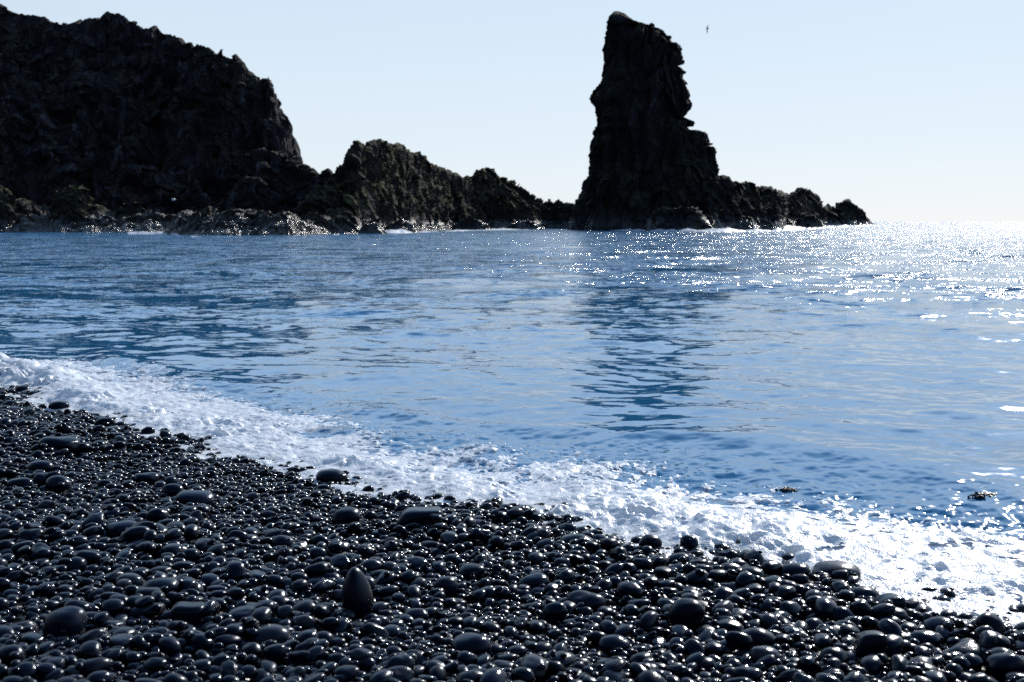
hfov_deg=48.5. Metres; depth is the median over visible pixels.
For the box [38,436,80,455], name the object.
beach stone
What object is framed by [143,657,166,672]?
beach pebble
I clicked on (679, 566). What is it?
beach pebble
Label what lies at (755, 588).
beach pebble
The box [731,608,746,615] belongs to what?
beach pebble
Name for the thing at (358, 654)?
beach pebble
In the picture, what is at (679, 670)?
beach pebble
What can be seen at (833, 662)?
beach pebble
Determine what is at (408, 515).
beach stone
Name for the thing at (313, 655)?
beach pebble
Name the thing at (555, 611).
beach stone
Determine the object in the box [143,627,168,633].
beach pebble
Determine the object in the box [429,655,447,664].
beach pebble
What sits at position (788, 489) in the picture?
kelp clump
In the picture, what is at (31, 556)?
beach pebble
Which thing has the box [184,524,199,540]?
beach pebble
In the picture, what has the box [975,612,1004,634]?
beach pebble
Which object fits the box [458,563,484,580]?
beach stone
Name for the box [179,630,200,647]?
beach pebble
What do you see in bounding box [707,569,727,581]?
beach stone
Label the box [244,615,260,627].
beach pebble
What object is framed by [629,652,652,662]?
beach pebble
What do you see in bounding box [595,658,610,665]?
beach pebble
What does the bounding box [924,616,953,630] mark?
beach pebble
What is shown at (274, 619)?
beach pebble
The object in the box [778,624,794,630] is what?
beach pebble
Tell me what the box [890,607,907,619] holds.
beach pebble
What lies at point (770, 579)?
beach pebble
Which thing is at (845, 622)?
beach pebble
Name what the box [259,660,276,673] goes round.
beach pebble
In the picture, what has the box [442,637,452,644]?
beach pebble
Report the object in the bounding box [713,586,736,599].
beach pebble
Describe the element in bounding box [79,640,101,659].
beach pebble
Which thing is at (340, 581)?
beach pebble
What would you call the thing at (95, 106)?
headland cliff
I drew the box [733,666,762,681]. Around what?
beach pebble
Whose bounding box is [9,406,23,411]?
beach stone
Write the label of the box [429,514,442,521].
beach pebble
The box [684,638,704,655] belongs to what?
beach pebble
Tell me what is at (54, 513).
beach pebble
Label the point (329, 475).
beach stone
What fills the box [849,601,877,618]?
beach pebble
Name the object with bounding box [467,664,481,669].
beach pebble
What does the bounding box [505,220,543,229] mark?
rock
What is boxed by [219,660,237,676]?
beach pebble
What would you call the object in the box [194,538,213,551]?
beach pebble
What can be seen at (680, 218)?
boulder
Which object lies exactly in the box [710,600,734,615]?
beach pebble
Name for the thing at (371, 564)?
beach pebble
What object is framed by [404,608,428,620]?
beach pebble
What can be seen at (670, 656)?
beach pebble
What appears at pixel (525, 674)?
beach pebble
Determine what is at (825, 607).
beach pebble
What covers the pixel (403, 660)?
beach pebble
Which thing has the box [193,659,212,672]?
beach pebble
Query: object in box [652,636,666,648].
beach pebble
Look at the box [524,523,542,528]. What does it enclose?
beach pebble
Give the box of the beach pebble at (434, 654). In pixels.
[432,652,452,658]
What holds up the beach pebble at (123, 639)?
on the ground
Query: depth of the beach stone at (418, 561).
4.55 m
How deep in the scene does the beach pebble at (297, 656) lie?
3.31 m
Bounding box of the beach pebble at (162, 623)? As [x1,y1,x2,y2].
[153,620,169,626]
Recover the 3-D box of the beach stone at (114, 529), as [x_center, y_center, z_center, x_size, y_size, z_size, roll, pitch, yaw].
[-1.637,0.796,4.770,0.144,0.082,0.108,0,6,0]
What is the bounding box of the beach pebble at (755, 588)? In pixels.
[744,583,762,593]
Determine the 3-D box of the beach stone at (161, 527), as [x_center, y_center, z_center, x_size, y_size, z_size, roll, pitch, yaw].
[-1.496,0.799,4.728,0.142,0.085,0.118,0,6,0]
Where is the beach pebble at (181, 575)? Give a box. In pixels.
[174,573,188,578]
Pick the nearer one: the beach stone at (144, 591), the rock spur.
the beach stone at (144, 591)
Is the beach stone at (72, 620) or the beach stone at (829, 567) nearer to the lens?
the beach stone at (72, 620)
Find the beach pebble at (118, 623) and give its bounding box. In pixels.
[102,620,125,627]
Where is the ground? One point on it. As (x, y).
(589, 646)
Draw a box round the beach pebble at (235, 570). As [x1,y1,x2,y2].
[225,561,245,582]
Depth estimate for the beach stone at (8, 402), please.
9.07 m
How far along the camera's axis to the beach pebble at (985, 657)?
3.67 m
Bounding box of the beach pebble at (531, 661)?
[519,653,547,677]
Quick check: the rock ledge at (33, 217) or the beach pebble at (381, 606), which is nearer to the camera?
the beach pebble at (381, 606)
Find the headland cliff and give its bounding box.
[0,4,302,206]
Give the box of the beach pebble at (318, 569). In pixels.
[303,562,330,576]
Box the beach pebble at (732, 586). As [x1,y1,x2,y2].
[720,582,737,590]
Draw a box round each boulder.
[0,185,18,226]
[48,183,94,223]
[643,206,711,230]
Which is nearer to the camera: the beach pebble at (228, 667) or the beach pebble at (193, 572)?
the beach pebble at (228, 667)
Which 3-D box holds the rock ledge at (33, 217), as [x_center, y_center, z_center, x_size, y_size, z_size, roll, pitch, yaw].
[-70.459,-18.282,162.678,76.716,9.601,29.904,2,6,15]
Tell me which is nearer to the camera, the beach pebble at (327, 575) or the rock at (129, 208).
the beach pebble at (327, 575)
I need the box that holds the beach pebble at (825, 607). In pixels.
[815,597,836,618]
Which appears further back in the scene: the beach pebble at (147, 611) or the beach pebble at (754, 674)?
the beach pebble at (147, 611)
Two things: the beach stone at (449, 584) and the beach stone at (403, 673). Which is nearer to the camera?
the beach stone at (403, 673)
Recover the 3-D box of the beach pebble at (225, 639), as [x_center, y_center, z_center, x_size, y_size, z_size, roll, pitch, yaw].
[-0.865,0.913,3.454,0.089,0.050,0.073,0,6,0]
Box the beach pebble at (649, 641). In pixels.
[634,633,652,645]
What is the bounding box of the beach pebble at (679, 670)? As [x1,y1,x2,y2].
[666,664,689,676]
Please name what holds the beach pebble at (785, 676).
on the ground
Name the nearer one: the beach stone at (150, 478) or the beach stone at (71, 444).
the beach stone at (150, 478)
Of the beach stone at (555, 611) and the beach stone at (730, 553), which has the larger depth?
the beach stone at (730, 553)
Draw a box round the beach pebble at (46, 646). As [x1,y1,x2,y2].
[39,640,54,654]
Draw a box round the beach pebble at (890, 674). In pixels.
[886,670,902,679]
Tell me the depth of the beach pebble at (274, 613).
3.70 m
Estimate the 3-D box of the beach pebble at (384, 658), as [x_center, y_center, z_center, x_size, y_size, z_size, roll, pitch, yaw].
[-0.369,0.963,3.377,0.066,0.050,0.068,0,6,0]
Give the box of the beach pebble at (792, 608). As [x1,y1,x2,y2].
[779,601,803,617]
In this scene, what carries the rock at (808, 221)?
in the sea water
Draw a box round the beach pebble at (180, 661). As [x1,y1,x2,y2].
[167,653,182,667]
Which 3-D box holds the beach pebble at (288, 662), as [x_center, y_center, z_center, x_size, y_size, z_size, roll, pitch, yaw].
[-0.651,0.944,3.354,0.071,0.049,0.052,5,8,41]
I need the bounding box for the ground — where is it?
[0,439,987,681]
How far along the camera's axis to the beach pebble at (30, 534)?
4.49 m
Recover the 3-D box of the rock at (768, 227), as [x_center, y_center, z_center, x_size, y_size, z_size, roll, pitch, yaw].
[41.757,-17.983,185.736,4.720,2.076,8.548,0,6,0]
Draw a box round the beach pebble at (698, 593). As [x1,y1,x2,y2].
[681,588,701,596]
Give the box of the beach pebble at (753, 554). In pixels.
[743,549,763,563]
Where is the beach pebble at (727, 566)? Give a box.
[721,563,741,581]
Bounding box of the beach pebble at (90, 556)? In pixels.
[76,550,100,562]
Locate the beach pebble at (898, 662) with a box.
[889,654,907,670]
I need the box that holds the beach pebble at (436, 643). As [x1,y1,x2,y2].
[428,640,442,645]
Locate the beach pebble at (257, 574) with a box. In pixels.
[244,570,265,584]
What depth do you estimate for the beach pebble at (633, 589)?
4.27 m
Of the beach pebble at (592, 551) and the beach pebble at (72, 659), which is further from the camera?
the beach pebble at (592, 551)
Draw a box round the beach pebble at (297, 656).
[289,650,309,663]
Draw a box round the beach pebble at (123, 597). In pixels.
[109,593,127,610]
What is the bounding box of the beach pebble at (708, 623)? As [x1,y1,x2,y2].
[703,621,713,626]
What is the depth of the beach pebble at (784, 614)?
4.07 m
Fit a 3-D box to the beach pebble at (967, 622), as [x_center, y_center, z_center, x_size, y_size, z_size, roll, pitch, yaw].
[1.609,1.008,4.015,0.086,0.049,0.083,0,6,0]
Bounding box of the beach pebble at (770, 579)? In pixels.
[757,575,783,588]
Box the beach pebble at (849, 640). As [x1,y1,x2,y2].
[840,636,854,644]
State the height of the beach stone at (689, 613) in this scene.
0.112 m
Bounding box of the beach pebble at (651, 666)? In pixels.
[628,662,653,677]
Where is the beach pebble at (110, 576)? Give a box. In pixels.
[105,571,122,582]
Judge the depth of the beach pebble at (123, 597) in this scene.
3.69 m
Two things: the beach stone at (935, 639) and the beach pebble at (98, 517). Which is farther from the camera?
the beach pebble at (98, 517)
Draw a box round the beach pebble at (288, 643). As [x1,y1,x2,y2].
[273,639,294,662]
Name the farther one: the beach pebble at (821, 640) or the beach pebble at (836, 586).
the beach pebble at (836, 586)
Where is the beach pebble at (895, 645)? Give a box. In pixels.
[885,634,903,657]
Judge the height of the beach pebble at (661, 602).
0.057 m
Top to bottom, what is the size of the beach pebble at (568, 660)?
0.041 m
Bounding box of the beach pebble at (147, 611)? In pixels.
[142,602,165,617]
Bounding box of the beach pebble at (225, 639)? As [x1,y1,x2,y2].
[214,634,241,647]
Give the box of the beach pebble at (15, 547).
[9,540,34,555]
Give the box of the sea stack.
[568,11,827,230]
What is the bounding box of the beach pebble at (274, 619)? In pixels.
[268,616,287,623]
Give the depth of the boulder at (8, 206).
157.96 m
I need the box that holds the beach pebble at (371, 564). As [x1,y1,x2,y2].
[360,559,382,571]
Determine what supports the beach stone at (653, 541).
on the ground
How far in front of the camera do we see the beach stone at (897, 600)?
4.32 m
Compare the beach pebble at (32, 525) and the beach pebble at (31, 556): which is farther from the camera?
the beach pebble at (32, 525)
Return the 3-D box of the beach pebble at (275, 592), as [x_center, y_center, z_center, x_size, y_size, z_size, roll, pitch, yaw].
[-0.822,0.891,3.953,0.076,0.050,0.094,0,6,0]
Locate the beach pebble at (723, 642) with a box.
[717,640,735,651]
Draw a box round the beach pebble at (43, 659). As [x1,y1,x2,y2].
[38,655,52,662]
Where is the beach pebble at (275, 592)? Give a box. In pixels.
[265,589,285,598]
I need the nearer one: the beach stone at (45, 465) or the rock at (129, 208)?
the beach stone at (45, 465)
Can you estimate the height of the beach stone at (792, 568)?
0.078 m
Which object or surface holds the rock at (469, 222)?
in the sea water
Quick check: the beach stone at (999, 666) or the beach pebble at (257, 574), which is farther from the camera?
the beach pebble at (257, 574)
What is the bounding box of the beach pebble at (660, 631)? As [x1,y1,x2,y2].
[647,626,667,636]
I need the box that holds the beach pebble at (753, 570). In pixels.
[740,566,764,577]
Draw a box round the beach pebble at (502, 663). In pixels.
[491,660,513,667]
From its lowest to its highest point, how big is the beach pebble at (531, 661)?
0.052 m
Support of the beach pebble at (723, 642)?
on the ground
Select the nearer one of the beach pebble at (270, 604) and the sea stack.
the beach pebble at (270, 604)
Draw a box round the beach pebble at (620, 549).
[610,546,628,560]
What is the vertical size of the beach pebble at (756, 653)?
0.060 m
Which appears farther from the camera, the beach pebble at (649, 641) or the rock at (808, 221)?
the rock at (808, 221)
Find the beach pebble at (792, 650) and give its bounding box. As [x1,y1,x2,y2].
[789,647,799,657]
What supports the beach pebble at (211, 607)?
on the ground
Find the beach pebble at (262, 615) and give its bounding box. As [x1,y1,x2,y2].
[251,606,271,624]
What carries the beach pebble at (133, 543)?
on the ground
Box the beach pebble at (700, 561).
[688,559,708,564]
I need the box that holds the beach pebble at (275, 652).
[263,643,286,660]
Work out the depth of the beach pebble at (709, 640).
3.73 m
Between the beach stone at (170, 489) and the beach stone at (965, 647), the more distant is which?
the beach stone at (170, 489)
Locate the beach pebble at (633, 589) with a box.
[618,581,642,598]
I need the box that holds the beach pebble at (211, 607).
[202,600,220,617]
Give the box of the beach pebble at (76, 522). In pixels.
[62,520,81,532]
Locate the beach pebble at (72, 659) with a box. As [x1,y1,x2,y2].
[58,654,78,669]
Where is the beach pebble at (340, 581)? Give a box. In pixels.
[333,578,344,589]
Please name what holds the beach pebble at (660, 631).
on the ground
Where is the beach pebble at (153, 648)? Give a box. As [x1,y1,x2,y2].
[144,645,159,652]
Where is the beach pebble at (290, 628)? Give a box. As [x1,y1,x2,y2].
[284,625,295,631]
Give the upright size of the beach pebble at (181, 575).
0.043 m
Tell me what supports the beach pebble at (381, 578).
on the ground
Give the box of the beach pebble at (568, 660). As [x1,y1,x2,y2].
[548,651,575,667]
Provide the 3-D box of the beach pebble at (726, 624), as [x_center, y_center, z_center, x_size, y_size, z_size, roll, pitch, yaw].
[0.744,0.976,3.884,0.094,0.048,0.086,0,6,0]
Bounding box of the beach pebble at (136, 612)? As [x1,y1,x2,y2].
[124,606,145,617]
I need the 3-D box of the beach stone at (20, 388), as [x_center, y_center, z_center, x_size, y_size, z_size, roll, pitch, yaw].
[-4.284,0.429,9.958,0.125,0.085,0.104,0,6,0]
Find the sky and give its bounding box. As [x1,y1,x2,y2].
[0,0,1023,221]
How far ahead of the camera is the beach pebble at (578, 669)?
3.41 m
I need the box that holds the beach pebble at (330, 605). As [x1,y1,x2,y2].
[312,602,334,614]
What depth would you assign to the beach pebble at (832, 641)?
3.73 m
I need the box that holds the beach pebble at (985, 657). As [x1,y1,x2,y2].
[981,647,991,667]
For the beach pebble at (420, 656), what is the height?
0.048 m
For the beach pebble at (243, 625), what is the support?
on the ground
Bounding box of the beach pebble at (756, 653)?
[749,646,780,666]
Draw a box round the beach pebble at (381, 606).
[372,602,389,613]
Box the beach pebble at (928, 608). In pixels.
[914,603,931,611]
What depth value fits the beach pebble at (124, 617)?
3.61 m
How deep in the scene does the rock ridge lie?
159.08 m
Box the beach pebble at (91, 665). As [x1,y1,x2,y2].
[80,657,111,677]
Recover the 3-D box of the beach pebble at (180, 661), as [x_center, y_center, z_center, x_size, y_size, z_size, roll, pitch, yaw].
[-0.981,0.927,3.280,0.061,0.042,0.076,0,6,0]
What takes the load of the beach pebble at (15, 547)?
on the ground
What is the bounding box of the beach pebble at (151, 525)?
[132,521,157,531]
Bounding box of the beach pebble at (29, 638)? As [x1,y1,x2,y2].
[19,632,45,644]
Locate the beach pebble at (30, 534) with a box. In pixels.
[17,528,44,540]
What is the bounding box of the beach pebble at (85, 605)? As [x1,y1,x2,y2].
[64,599,91,611]
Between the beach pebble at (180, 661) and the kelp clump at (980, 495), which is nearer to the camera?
the beach pebble at (180, 661)
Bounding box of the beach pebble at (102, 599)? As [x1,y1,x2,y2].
[92,598,107,610]
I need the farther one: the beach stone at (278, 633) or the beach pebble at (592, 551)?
the beach pebble at (592, 551)
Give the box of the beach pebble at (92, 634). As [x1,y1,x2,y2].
[77,629,110,643]
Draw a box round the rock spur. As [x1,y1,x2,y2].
[464,167,574,228]
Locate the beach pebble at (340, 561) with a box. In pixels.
[330,554,350,567]
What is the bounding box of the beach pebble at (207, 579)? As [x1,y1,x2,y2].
[198,573,219,588]
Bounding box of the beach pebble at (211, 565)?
[201,561,220,574]
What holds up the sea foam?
on the sea water
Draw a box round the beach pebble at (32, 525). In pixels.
[17,523,41,534]
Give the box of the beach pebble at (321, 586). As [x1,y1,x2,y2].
[310,579,334,594]
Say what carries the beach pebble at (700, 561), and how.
on the ground
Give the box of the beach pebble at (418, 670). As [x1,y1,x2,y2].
[413,665,426,677]
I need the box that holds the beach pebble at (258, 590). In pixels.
[247,587,268,601]
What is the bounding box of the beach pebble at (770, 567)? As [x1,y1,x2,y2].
[762,560,781,575]
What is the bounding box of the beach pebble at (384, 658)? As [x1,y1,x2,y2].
[377,656,388,664]
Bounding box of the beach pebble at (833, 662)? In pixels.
[816,657,840,672]
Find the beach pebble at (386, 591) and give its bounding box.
[376,585,398,597]
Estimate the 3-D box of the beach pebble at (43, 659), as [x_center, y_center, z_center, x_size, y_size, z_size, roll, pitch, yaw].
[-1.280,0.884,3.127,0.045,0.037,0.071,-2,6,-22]
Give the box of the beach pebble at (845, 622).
[836,620,856,626]
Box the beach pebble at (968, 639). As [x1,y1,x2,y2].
[958,638,977,642]
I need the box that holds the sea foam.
[0,351,1023,625]
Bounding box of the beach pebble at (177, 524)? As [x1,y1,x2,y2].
[166,521,185,531]
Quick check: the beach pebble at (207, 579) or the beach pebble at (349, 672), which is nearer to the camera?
the beach pebble at (349, 672)
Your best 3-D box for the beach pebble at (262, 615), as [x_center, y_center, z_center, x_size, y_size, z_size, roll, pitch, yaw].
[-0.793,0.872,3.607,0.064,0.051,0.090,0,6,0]
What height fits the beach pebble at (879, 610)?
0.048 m
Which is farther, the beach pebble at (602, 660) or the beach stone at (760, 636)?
the beach stone at (760, 636)
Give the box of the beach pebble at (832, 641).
[821,636,839,649]
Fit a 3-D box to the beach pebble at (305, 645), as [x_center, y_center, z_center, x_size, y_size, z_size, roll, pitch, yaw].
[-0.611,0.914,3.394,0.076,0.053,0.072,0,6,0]
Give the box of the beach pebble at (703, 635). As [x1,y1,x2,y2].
[696,629,714,641]
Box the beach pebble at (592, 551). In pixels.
[588,544,609,554]
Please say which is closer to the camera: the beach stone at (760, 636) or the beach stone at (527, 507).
the beach stone at (760, 636)
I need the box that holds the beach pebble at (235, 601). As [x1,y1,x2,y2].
[218,595,239,604]
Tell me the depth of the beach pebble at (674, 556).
4.83 m
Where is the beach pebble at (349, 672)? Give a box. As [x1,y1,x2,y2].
[334,665,359,679]
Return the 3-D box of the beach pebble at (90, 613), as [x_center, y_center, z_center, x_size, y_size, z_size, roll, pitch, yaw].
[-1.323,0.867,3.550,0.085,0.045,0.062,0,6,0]
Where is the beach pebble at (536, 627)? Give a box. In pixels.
[526,620,544,634]
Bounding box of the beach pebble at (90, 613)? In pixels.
[86,611,97,624]
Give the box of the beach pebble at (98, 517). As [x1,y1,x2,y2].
[81,512,105,530]
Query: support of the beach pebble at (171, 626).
on the ground
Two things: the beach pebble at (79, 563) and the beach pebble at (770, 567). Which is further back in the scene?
the beach pebble at (770, 567)
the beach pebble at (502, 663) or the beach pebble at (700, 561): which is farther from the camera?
the beach pebble at (700, 561)
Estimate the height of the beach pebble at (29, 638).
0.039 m
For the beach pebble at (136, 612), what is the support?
on the ground
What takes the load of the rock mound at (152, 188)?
on the ground
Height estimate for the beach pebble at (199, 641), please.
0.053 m
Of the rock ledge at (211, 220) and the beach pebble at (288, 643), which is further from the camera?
the rock ledge at (211, 220)
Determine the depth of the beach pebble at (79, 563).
4.18 m
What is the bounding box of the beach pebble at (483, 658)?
[474,653,490,665]
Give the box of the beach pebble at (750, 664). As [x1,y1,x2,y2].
[745,661,766,670]
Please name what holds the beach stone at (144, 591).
on the ground
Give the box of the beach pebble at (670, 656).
[657,652,678,663]
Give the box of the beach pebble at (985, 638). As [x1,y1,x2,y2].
[978,630,1000,648]
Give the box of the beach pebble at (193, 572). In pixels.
[177,568,200,577]
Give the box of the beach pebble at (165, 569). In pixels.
[147,566,172,575]
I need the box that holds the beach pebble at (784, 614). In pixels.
[771,610,789,617]
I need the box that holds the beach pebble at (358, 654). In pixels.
[349,648,374,660]
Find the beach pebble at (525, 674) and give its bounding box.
[511,667,534,681]
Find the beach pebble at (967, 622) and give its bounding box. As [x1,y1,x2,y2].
[955,619,970,626]
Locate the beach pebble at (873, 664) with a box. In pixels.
[859,655,883,673]
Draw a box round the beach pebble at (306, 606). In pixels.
[293,599,315,616]
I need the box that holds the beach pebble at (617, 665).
[603,659,625,671]
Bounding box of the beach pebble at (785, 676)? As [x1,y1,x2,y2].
[776,669,805,681]
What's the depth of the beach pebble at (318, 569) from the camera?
4.23 m
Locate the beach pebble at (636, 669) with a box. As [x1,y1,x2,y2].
[629,662,647,678]
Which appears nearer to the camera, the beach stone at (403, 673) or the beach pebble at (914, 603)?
the beach stone at (403, 673)
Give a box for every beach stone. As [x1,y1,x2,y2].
[3,400,18,405]
[6,477,33,486]
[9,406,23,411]
[15,385,29,391]
[25,460,53,472]
[33,472,46,487]
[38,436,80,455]
[42,606,87,636]
[45,475,71,492]
[48,401,69,409]
[94,417,115,426]
[105,520,135,538]
[115,572,143,585]
[133,472,159,484]
[134,587,164,595]
[142,577,178,597]
[145,508,169,522]
[156,523,167,533]
[161,483,183,495]
[169,601,203,625]
[176,490,213,505]
[228,605,253,622]
[250,624,290,643]
[316,468,347,482]
[332,507,359,524]
[342,567,373,620]
[388,666,413,681]
[397,507,442,526]
[404,556,427,570]
[435,576,457,597]
[450,632,491,655]
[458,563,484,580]
[517,572,549,588]
[519,505,537,517]
[542,601,566,623]
[560,533,592,550]
[567,590,605,612]
[574,516,582,521]
[598,634,630,654]
[639,534,661,549]
[668,598,705,630]
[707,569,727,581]
[716,549,740,558]
[725,559,747,565]
[741,627,775,646]
[777,562,810,575]
[777,598,808,609]
[812,560,860,580]
[818,647,849,669]
[828,606,855,620]
[851,586,879,598]
[853,630,887,657]
[874,593,905,607]
[910,630,943,647]
[940,641,982,657]
[985,652,1023,681]
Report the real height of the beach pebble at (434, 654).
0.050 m
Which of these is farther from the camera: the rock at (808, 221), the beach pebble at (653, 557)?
the rock at (808, 221)
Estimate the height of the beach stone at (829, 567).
0.100 m
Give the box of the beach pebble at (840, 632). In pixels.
[819,624,845,636]
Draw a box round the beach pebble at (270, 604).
[253,600,275,613]
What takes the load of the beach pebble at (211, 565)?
on the ground
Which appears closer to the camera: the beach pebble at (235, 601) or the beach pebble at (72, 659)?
the beach pebble at (72, 659)
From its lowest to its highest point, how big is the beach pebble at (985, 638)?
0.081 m
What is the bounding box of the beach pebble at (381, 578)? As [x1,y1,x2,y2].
[375,571,395,583]
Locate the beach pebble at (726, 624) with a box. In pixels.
[718,619,743,631]
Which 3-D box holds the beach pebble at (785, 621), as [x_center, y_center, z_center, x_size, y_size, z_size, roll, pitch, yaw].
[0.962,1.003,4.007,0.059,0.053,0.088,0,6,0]
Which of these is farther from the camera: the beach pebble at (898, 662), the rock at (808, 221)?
the rock at (808, 221)
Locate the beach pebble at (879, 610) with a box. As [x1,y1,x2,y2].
[872,603,895,616]
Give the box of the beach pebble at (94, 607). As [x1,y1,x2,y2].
[89,603,100,611]
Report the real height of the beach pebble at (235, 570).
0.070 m
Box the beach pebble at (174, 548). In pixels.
[161,543,182,554]
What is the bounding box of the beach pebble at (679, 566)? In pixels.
[665,563,684,573]
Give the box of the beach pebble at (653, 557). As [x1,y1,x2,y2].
[650,554,668,568]
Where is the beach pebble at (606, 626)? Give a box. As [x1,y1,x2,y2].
[599,619,617,634]
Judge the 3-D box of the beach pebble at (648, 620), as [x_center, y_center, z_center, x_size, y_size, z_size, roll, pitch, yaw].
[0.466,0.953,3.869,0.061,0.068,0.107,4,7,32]
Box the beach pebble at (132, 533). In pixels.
[124,526,150,540]
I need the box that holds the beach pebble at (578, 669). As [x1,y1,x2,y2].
[566,668,580,672]
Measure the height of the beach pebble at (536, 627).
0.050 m
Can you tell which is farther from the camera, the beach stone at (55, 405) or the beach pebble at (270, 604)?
the beach stone at (55, 405)
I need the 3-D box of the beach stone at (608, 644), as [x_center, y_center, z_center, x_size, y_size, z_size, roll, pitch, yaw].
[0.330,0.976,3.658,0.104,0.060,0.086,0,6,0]
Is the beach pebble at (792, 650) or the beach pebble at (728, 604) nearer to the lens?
the beach pebble at (792, 650)
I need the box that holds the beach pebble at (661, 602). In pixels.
[656,598,674,607]
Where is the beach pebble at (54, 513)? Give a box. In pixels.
[52,508,72,518]
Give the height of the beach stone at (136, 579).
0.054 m
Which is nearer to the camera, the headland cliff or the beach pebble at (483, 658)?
the beach pebble at (483, 658)
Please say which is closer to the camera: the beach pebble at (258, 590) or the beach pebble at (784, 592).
the beach pebble at (258, 590)
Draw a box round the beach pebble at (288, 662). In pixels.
[281,651,301,665]
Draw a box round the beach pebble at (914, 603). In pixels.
[906,599,919,608]
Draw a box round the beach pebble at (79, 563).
[64,556,87,571]
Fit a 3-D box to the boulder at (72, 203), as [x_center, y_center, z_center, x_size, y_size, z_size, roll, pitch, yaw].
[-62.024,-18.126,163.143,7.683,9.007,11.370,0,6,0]
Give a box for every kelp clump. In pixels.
[775,487,797,491]
[968,490,996,498]
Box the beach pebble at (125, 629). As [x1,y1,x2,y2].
[111,626,135,635]
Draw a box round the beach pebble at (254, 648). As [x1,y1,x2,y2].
[240,642,262,659]
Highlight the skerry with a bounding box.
[823,199,875,224]
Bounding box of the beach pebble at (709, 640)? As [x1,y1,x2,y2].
[703,638,718,642]
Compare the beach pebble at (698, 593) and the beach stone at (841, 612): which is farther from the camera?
the beach pebble at (698, 593)
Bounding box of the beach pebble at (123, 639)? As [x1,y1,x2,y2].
[108,633,133,647]
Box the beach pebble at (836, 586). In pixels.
[830,581,850,592]
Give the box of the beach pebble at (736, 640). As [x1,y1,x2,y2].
[725,631,753,649]
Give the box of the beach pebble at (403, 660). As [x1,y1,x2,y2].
[386,654,414,669]
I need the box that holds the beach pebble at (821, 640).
[813,633,830,648]
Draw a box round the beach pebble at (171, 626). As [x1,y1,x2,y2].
[165,620,188,636]
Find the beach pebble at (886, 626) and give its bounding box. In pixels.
[876,618,902,635]
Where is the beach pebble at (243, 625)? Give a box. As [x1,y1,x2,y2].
[237,622,247,633]
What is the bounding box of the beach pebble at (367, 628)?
[360,622,388,639]
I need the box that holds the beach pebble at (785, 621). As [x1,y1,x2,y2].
[782,618,792,624]
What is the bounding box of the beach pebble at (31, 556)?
[27,542,51,560]
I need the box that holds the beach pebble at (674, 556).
[668,552,688,564]
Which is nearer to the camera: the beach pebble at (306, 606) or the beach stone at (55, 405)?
the beach pebble at (306, 606)
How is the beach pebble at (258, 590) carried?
on the ground
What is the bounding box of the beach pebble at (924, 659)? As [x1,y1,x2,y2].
[908,656,932,664]
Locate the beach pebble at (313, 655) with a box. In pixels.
[305,646,324,662]
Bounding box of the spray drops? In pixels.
[8,347,1023,602]
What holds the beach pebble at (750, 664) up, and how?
on the ground
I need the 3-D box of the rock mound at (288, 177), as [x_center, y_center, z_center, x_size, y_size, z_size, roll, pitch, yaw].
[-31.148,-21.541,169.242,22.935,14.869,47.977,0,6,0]
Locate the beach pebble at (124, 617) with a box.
[113,613,129,625]
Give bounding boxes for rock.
[110,201,145,217]
[358,222,386,233]
[384,218,417,232]
[451,215,491,229]
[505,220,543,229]
[731,221,756,229]
[759,225,780,229]
[793,214,826,227]
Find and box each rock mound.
[101,164,214,215]
[213,176,294,214]
[234,148,332,212]
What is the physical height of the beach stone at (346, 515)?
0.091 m
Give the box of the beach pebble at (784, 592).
[773,585,796,599]
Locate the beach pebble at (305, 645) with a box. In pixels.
[294,638,318,650]
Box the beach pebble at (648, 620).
[639,611,659,631]
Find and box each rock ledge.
[0,198,174,232]
[163,206,330,235]
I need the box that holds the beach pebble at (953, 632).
[949,627,971,638]
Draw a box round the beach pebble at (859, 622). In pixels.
[844,616,865,628]
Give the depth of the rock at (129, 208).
160.55 m
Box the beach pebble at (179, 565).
[172,561,194,573]
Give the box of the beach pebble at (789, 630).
[784,626,804,634]
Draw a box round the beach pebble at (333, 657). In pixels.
[321,653,344,661]
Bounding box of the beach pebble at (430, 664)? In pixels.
[425,660,447,675]
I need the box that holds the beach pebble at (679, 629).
[670,624,688,636]
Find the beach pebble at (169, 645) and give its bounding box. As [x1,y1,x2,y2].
[158,637,180,654]
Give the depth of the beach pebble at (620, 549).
4.94 m
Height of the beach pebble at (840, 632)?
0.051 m
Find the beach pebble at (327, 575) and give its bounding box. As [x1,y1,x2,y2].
[322,572,340,578]
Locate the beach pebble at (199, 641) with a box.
[189,633,214,650]
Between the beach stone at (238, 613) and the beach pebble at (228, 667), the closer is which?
the beach pebble at (228, 667)
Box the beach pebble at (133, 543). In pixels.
[127,537,145,547]
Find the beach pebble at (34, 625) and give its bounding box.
[16,620,37,631]
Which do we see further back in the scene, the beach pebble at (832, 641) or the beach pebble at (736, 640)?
the beach pebble at (832, 641)
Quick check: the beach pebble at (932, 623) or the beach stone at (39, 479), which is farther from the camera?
the beach stone at (39, 479)
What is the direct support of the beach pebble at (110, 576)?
on the ground
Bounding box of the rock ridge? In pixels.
[294,138,477,233]
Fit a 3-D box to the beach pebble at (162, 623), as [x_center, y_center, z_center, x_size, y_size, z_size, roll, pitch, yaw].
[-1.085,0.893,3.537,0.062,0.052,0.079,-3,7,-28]
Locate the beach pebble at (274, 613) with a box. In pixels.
[272,605,292,617]
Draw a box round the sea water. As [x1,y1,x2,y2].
[0,222,1023,620]
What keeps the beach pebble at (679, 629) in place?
on the ground
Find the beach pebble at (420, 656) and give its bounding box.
[405,649,429,664]
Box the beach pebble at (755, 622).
[746,618,762,627]
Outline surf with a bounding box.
[128,225,876,236]

